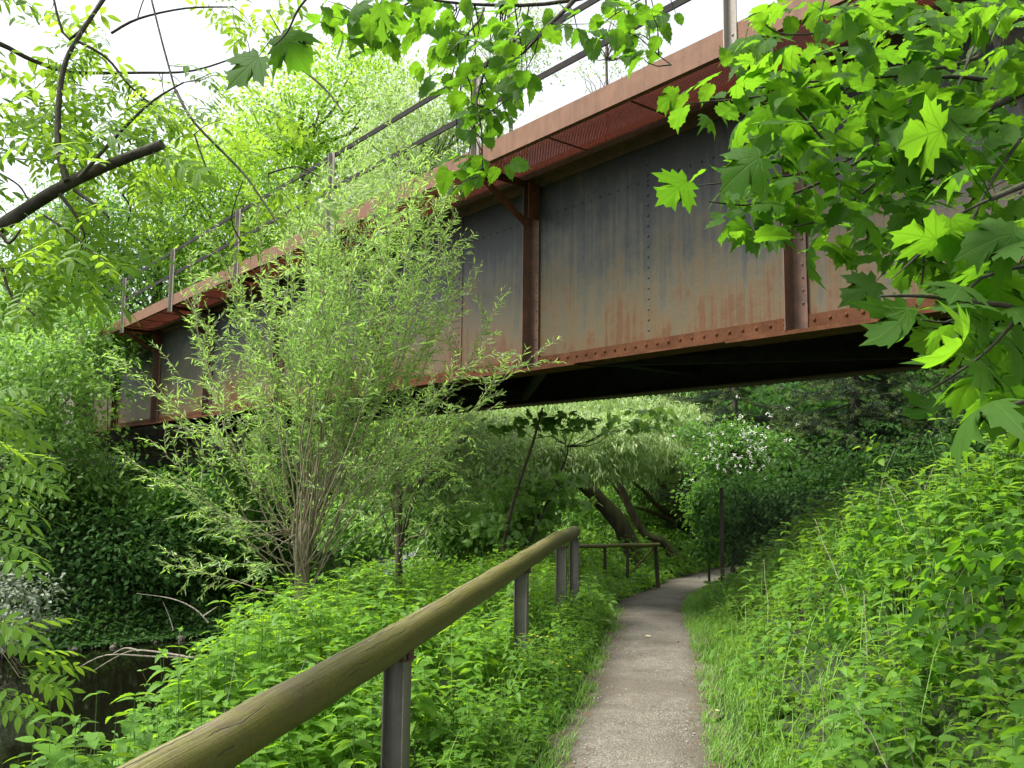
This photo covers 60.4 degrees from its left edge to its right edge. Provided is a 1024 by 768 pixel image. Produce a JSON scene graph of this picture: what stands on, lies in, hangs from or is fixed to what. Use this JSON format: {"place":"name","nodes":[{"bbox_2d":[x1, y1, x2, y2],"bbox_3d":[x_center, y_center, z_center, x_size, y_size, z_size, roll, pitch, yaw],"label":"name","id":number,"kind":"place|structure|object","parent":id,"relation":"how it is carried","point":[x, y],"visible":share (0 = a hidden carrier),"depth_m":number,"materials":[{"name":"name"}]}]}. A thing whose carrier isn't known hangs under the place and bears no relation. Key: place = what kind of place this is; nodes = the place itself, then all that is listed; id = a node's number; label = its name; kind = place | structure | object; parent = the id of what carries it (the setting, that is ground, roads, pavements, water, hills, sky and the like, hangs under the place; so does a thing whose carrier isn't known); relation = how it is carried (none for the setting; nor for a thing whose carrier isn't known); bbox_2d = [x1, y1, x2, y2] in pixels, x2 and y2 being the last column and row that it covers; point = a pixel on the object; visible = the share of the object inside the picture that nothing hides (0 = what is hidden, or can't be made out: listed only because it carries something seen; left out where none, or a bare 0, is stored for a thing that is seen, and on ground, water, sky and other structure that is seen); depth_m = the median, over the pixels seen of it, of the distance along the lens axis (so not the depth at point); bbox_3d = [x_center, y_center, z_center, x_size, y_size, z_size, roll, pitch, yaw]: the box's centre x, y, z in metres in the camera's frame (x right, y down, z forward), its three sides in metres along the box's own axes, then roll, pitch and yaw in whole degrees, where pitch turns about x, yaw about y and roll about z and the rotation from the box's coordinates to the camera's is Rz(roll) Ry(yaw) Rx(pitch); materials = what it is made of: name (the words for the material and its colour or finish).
{"place":"outdoors","nodes":[
{"label":"outdoors","id":0,"kind":"place"},
{"bbox_2d":[0,547,446,767],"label":"river","id":1,"kind":"structure","parent":0,"point":[116,677],"depth_m":14.03,"materials":[{"name":"black liquid"}]},
{"bbox_2d":[0,0,777,446],"label":"sky","id":2,"kind":"structure","parent":0,"point":[186,39],"materials":[{"name":"white"}]},
{"bbox_2d":[0,436,1023,767],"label":"ground","id":3,"kind":"structure","parent":0,"point":[950,712],"depth_m":6.07,"materials":[{"name":"green plant"}]},
{"bbox_2d":[0,547,78,657],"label":"grey bush","id":4,"kind":"object","parent":3,"relation":"on","point":[32,598],"visible":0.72,"depth_m":16.29,"materials":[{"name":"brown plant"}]},
{"bbox_2d":[0,383,95,741],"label":"ash sapling","id":5,"kind":"object","parent":3,"relation":"on","point":[8,634],"visible":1,"depth_m":3.10,"materials":[{"name":"green plant"}]},
{"bbox_2d":[0,270,159,453],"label":"elder bush","id":6,"kind":"object","parent":3,"relation":"on","point":[64,324],"visible":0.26,"depth_m":23.51,"materials":[{"name":"green plant"}]},
{"bbox_2d":[0,317,163,565],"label":"hornbeam bush","id":7,"kind":"object","parent":3,"relation":"on","point":[64,442],"visible":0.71,"depth_m":20.12,"materials":[{"name":"green plant"}]},
{"bbox_2d":[0,167,179,331],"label":"alder tree","id":8,"kind":"object","parent":3,"relation":"on","point":[55,218],"visible":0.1,"depth_m":33.30,"materials":[{"name":"green plant"}]},
{"bbox_2d":[57,293,161,495],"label":"thin sapling","id":9,"kind":"object","parent":3,"relation":"on","point":[123,470],"visible":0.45,"depth_m":22.59,"materials":[{"name":"green plant"}]},
{"bbox_2d":[0,626,226,656],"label":"bank stones","id":10,"kind":"object","parent":3,"relation":"on","point":[73,648],"visible":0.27,"depth_m":17.37,"materials":[{"name":"grey stone"}]},
{"bbox_2d":[1,495,236,618],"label":"hazel bush","id":11,"kind":"object","parent":3,"relation":"on","point":[144,560],"visible":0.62,"depth_m":18.87,"materials":[{"name":"green plant"}]},
{"bbox_2d":[0,108,265,330],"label":"oak tree","id":12,"kind":"object","parent":3,"relation":"on","point":[151,293],"visible":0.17,"depth_m":33.51,"materials":[{"name":"green plant"}]},
{"bbox_2d":[122,731,152,761],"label":"nettle plant","id":13,"kind":"object","parent":3,"relation":"on","point":[148,739],"visible":0.59,"depth_m":3.26,"materials":[{"name":"green plant"}]},
{"bbox_2d":[82,647,194,669],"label":"dead branch","id":14,"kind":"object","parent":3,"relation":"on","point":[173,654],"visible":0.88,"depth_m":6.42,"materials":[{"name":"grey wood"}]},
{"bbox_2d":[57,365,228,464],"bbox_3d":[-12.565,3.284,29.554,4.710,7.860,3.700,6,-8,-38],"label":"bridge abutment","id":15,"kind":"object","parent":3,"relation":"on","point":[156,434],"visible":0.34,"depth_m":28.87,"materials":[{"name":"stone"}]},
{"bbox_2d":[75,0,1023,436],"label":"bridge","id":16,"kind":"structure","parent":15,"relation":"on","point":[601,266],"depth_m":10.62,"materials":[{"name":"metal"}]},
{"bbox_2d":[0,0,352,347],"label":"ash tree","id":17,"kind":"object","parent":3,"relation":"on","point":[81,143],"visible":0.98,"depth_m":3.31,"materials":[{"name":"green plant"}]},
{"bbox_2d":[0,453,352,656],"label":"bush","id":18,"kind":"object","parent":3,"relation":"on","point":[193,627],"visible":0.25,"depth_m":18.84,"materials":[{"name":"green plant"}]},
{"bbox_2d":[136,593,217,622],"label":"dead branch","id":19,"kind":"object","parent":3,"relation":"on","point":[206,620],"visible":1,"depth_m":8.02,"materials":[{"name":"brown wood"}]},
{"bbox_2d":[159,627,195,736],"bbox_3d":[-1.931,1.917,5.022,0.180,1.033,0.189,-5,-8,39],"label":"nettle plant","id":20,"kind":"object","parent":3,"relation":"on","point":[178,668],"visible":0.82,"depth_m":5.03,"materials":[{"name":"green plant"}]},
{"bbox_2d":[87,448,292,607],"bbox_3d":[-8.318,3.466,21.152,6.027,3.918,4.009,1,-6,0],"label":"maple bush","id":21,"kind":"object","parent":3,"relation":"on","point":[172,503],"visible":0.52,"depth_m":20.82,"materials":[{"name":"green plant"}]},
{"bbox_2d":[182,676,219,726],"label":"nettle plant","id":22,"kind":"object","parent":3,"relation":"on","point":[207,702],"visible":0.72,"depth_m":4.15,"materials":[{"name":"green plant"}]},
{"bbox_2d":[91,83,327,466],"bbox_3d":[-11.168,-3.846,33.909,9.796,14.868,11.020,5,-8,-36],"label":"lime tree","id":23,"kind":"object","parent":3,"relation":"on","point":[241,199],"visible":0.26,"depth_m":32.88,"materials":[{"name":"green plant"}]},
{"bbox_2d":[250,614,273,678],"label":"nettle plant","id":24,"kind":"object","parent":3,"relation":"on","point":[257,654],"visible":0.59,"depth_m":5.84,"materials":[{"name":"green plant"}]},
{"bbox_2d":[138,430,462,596],"bbox_3d":[-5.337,3.711,22.652,8.505,5.238,4.347,-1,-6,14],"label":"alder bush","id":25,"kind":"object","parent":3,"relation":"on","point":[286,556],"visible":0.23,"depth_m":22.59,"materials":[{"name":"green plant"}]},
{"bbox_2d":[158,3,468,254],"bbox_3d":[-8.065,-4.436,36.763,14.469,22.829,10.988,1,-6,0],"label":"beech tree","id":26,"kind":"object","parent":3,"relation":"on","point":[305,154],"visible":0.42,"depth_m":36.50,"materials":[{"name":"green plant"}]},
{"bbox_2d":[323,646,339,709],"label":"nettle plant","id":27,"kind":"object","parent":3,"relation":"on","point":[330,647],"visible":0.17,"depth_m":5.06,"materials":[{"name":"green plant"}]},
{"bbox_2d":[102,113,566,648],"bbox_3d":[-1.948,-0.044,9.643,5.017,6.207,3.222,1,-6,0],"label":"pollard willow","id":28,"kind":"object","parent":3,"relation":"on","point":[302,534],"visible":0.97,"depth_m":9.61,"materials":[{"name":"green plant"}]},
{"bbox_2d":[4,541,670,767],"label":"nettle bank","id":29,"kind":"structure","parent":3,"relation":"on","point":[306,737],"depth_m":5.90,"materials":[{"name":"green plant"}]},
{"bbox_2d":[18,536,673,767],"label":"nettle stems","id":30,"kind":"object","parent":3,"relation":"on","point":[348,709],"visible":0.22,"depth_m":6.40,"materials":[{"name":"green plant"}]},
{"bbox_2d":[116,526,580,767],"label":"log railing","id":31,"kind":"object","parent":3,"relation":"on","point":[239,734],"visible":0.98,"depth_m":3.74,"materials":[{"name":"wood"}]},
{"bbox_2d":[336,720,374,767],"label":"nettle plant","id":32,"kind":"object","parent":3,"relation":"on","point":[363,742],"visible":1,"depth_m":3.55,"materials":[{"name":"green plant"}]},
{"bbox_2d":[37,540,675,767],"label":"bank weeds","id":33,"kind":"object","parent":3,"relation":"on","point":[435,733],"visible":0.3,"depth_m":6.11,"materials":[{"name":"green plant"}]},
{"bbox_2d":[0,246,782,555],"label":"woodland","id":34,"kind":"object","parent":3,"relation":"on","point":[295,441],"depth_m":33.01,"materials":[{"name":"green plant"}]},
{"bbox_2d":[261,57,542,565],"bbox_3d":[-3.314,-2.135,30.219,11.480,19.457,7.271,1,-6,0],"label":"white willow","id":35,"kind":"object","parent":3,"relation":"on","point":[439,139],"visible":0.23,"depth_m":30.30,"materials":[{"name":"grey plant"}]},
{"bbox_2d":[333,388,494,599],"bbox_3d":[-1.222,1.657,11.223,2.070,3.359,2.048,-3,-7,32],"label":"sallow shrub","id":36,"kind":"object","parent":3,"relation":"on","point":[399,535],"visible":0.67,"depth_m":11.36,"materials":[{"name":"green plant"}]},
{"bbox_2d":[289,484,567,589],"bbox_3d":[-1.586,2.980,15.466,5.139,2.421,2.449,1,-6,0],"label":"dogwood shrub","id":37,"kind":"object","parent":3,"relation":"on","point":[451,542],"visible":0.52,"depth_m":15.17,"materials":[{"name":"green plant"}]},
{"bbox_2d":[288,402,579,573],"bbox_3d":[-1.732,2.340,18.431,6.262,4.480,4.308,1,-6,0],"label":"willow shrub","id":38,"kind":"object","parent":3,"relation":"on","point":[464,464],"visible":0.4,"depth_m":17.77,"materials":[{"name":"green plant"}]},
{"bbox_2d":[117,523,770,767],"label":"verge herbs","id":39,"kind":"object","parent":3,"relation":"on","point":[611,592],"visible":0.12,"depth_m":15.29,"materials":[{"name":"green plant"}]},
{"bbox_2d":[421,0,572,131],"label":"birch tree","id":40,"kind":"object","parent":3,"relation":"on","point":[516,40],"visible":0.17,"depth_m":37.76,"materials":[{"name":"green plant"}]},
{"bbox_2d":[402,395,692,568],"bbox_3d":[0.545,2.167,21.115,7.698,4.930,7.299,1,-6,0],"label":"leaning willow","id":41,"kind":"object","parent":3,"relation":"on","point":[626,455],"visible":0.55,"depth_m":18.49,"materials":[{"name":"green plant"}]},
{"bbox_2d":[445,406,685,550],"bbox_3d":[0.939,2.218,14.674,4.217,3.736,1.979,1,-6,0],"label":"sycamore sapling","id":42,"kind":"object","parent":3,"relation":"on","point":[528,512],"visible":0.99,"depth_m":14.52,"materials":[{"name":"green plant"}]},
{"bbox_2d":[548,0,674,93],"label":"birch tree","id":43,"kind":"object","parent":3,"relation":"on","point":[607,57],"visible":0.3,"depth_m":35.60,"materials":[{"name":"green plant"}]},
{"bbox_2d":[539,407,686,549],"bbox_3d":[4.195,2.905,26.942,8.769,5.130,4.065,2,-6,-15],"label":"willow shrub","id":44,"kind":"object","parent":3,"relation":"on","point":[595,514],"visible":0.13,"depth_m":25.89,"materials":[{"name":"green plant"}]},
{"bbox_2d":[579,543,659,587],"bbox_3d":[1.953,3.481,16.072,1.679,1.132,0.184,3,-7,-21],"label":"log railing","id":45,"kind":"object","parent":3,"relation":"on","point":[627,546],"visible":0.87,"depth_m":16.12,"materials":[{"name":"brown wood"}]},
{"bbox_2d":[224,449,1020,767],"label":"dry stems","id":46,"kind":"object","parent":3,"relation":"on","point":[782,603],"visible":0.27,"depth_m":5.10,"materials":[{"name":"plant"}]},
{"bbox_2d":[224,0,1023,473],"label":"maple tree","id":47,"kind":"object","parent":3,"relation":"on","point":[974,282],"visible":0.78,"depth_m":2.67,"materials":[{"name":"green plant"}]},
{"bbox_2d":[561,393,727,569],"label":"leaning willow","id":48,"kind":"object","parent":3,"relation":"on","point":[662,438],"visible":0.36,"depth_m":19.64,"materials":[{"name":"green plant"}]},
{"bbox_2d":[303,0,1023,307],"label":"hazel tree","id":49,"kind":"object","parent":3,"relation":"on","point":[624,40],"visible":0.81,"depth_m":3.10,"materials":[{"name":"green plant"}]},
{"bbox_2d":[624,391,769,558],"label":"leaning willow","id":50,"kind":"object","parent":3,"relation":"on","point":[667,515],"visible":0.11,"depth_m":22.78,"materials":[{"name":"green plant"}]},
{"bbox_2d":[680,479,733,581],"bbox_3d":[3.421,2.793,15.409,0.962,2.503,1.531,-1,-7,16],"label":"ivy bush","id":51,"kind":"object","parent":3,"relation":"on","point":[695,551],"visible":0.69,"depth_m":15.39,"materials":[{"name":"green plant"}]},
{"bbox_2d":[664,395,817,572],"bbox_3d":[4.389,2.110,16.975,3.169,4.320,2.159,1,-6,0],"label":"flowering elder","id":52,"kind":"object","parent":3,"relation":"on","point":[721,448],"visible":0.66,"depth_m":16.86,"materials":[{"name":"green plant"}]},
{"bbox_2d":[650,384,835,564],"bbox_3d":[5.602,0.554,21.883,4.875,8.300,4.980,1,-6,0],"label":"spruce tree","id":53,"kind":"object","parent":3,"relation":"on","point":[723,409],"visible":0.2,"depth_m":21.42,"materials":[{"name":"green plant"}]},
{"bbox_2d":[739,562,756,628],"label":"nettle plant","id":54,"kind":"object","parent":3,"relation":"on","point":[749,595],"visible":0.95,"depth_m":9.00,"materials":[{"name":"green plant"}]},
{"bbox_2d":[566,367,1000,548],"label":"dark woodland","id":55,"kind":"object","parent":3,"relation":"on","point":[768,395],"visible":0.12,"depth_m":24.76,"materials":[{"name":"green plant"}]},
{"bbox_2d":[775,522,793,600],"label":"nettle plant","id":56,"kind":"object","parent":3,"relation":"on","point":[783,550],"visible":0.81,"depth_m":8.85,"materials":[{"name":"green plant"}]},
{"bbox_2d":[719,486,934,586],"bbox_3d":[5.711,2.522,13.211,5.057,2.181,0.065,-2,-7,19],"label":"wire fence","id":57,"kind":"object","parent":3,"relation":"on","point":[722,523],"visible":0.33,"depth_m":13.95,"materials":[{"name":"grey metal"}]},
{"bbox_2d":[646,390,1022,577],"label":"clipped hedge","id":58,"kind":"object","parent":3,"relation":"on","point":[748,534],"visible":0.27,"depth_m":14.93,"materials":[{"name":"green plant"}]},
{"bbox_2d":[739,372,948,551],"bbox_3d":[6.783,0.718,17.528,4.956,6.859,5.062,1,-6,0],"label":"spruce tree","id":59,"kind":"object","parent":3,"relation":"on","point":[858,409],"visible":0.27,"depth_m":17.01,"materials":[{"name":"green plant"}]},
{"bbox_2d":[696,415,1023,767],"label":"bank nettles","id":60,"kind":"object","parent":3,"relation":"on","point":[1017,760],"visible":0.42,"depth_m":5.13,"materials":[{"name":"green plant"}]},
{"bbox_2d":[701,443,1023,767],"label":"bank herbs","id":61,"kind":"object","parent":3,"relation":"on","point":[929,719],"visible":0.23,"depth_m":5.34,"materials":[{"name":"green plant"}]},
{"bbox_2d":[710,416,1023,767],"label":"herb stems","id":62,"kind":"object","parent":3,"relation":"on","point":[884,614],"visible":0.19,"depth_m":5.35,"materials":[{"name":"green plant"}]},
{"bbox_2d":[852,434,914,512],"bbox_3d":[2.754,0.823,6.316,0.725,0.901,0.303,5,-8,-34],"label":"bramble cane","id":63,"kind":"object","parent":3,"relation":"on","point":[881,461],"visible":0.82,"depth_m":6.21,"materials":[{"name":"green plant"}]},
{"bbox_2d":[798,473,1023,767],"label":"bramble thicket","id":64,"kind":"object","parent":3,"relation":"on","point":[994,615],"visible":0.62,"depth_m":4.36,"materials":[{"name":"green plant"}]},
{"bbox_2d":[892,366,1017,481],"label":"spruce tree","id":65,"kind":"object","parent":3,"relation":"on","point":[939,415],"visible":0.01,"depth_m":16.79,"materials":[{"name":"green plant"}]},
{"bbox_2d":[537,563,748,767],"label":"path","id":66,"kind":"structure","parent":0,"point":[637,740],"depth_m":6.49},
{"bbox_2d":[537,606,721,767],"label":"leaf litter","id":67,"kind":"object","parent":66,"relation":"on","point":[632,698],"visible":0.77,"depth_m":6.71,"materials":[{"name":"brown plant"}]},
{"bbox_2d":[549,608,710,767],"bbox_3d":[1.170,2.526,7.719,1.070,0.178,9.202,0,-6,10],"label":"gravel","id":68,"kind":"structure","parent":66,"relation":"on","point":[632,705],"depth_m":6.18,"materials":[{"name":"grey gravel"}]}
]}

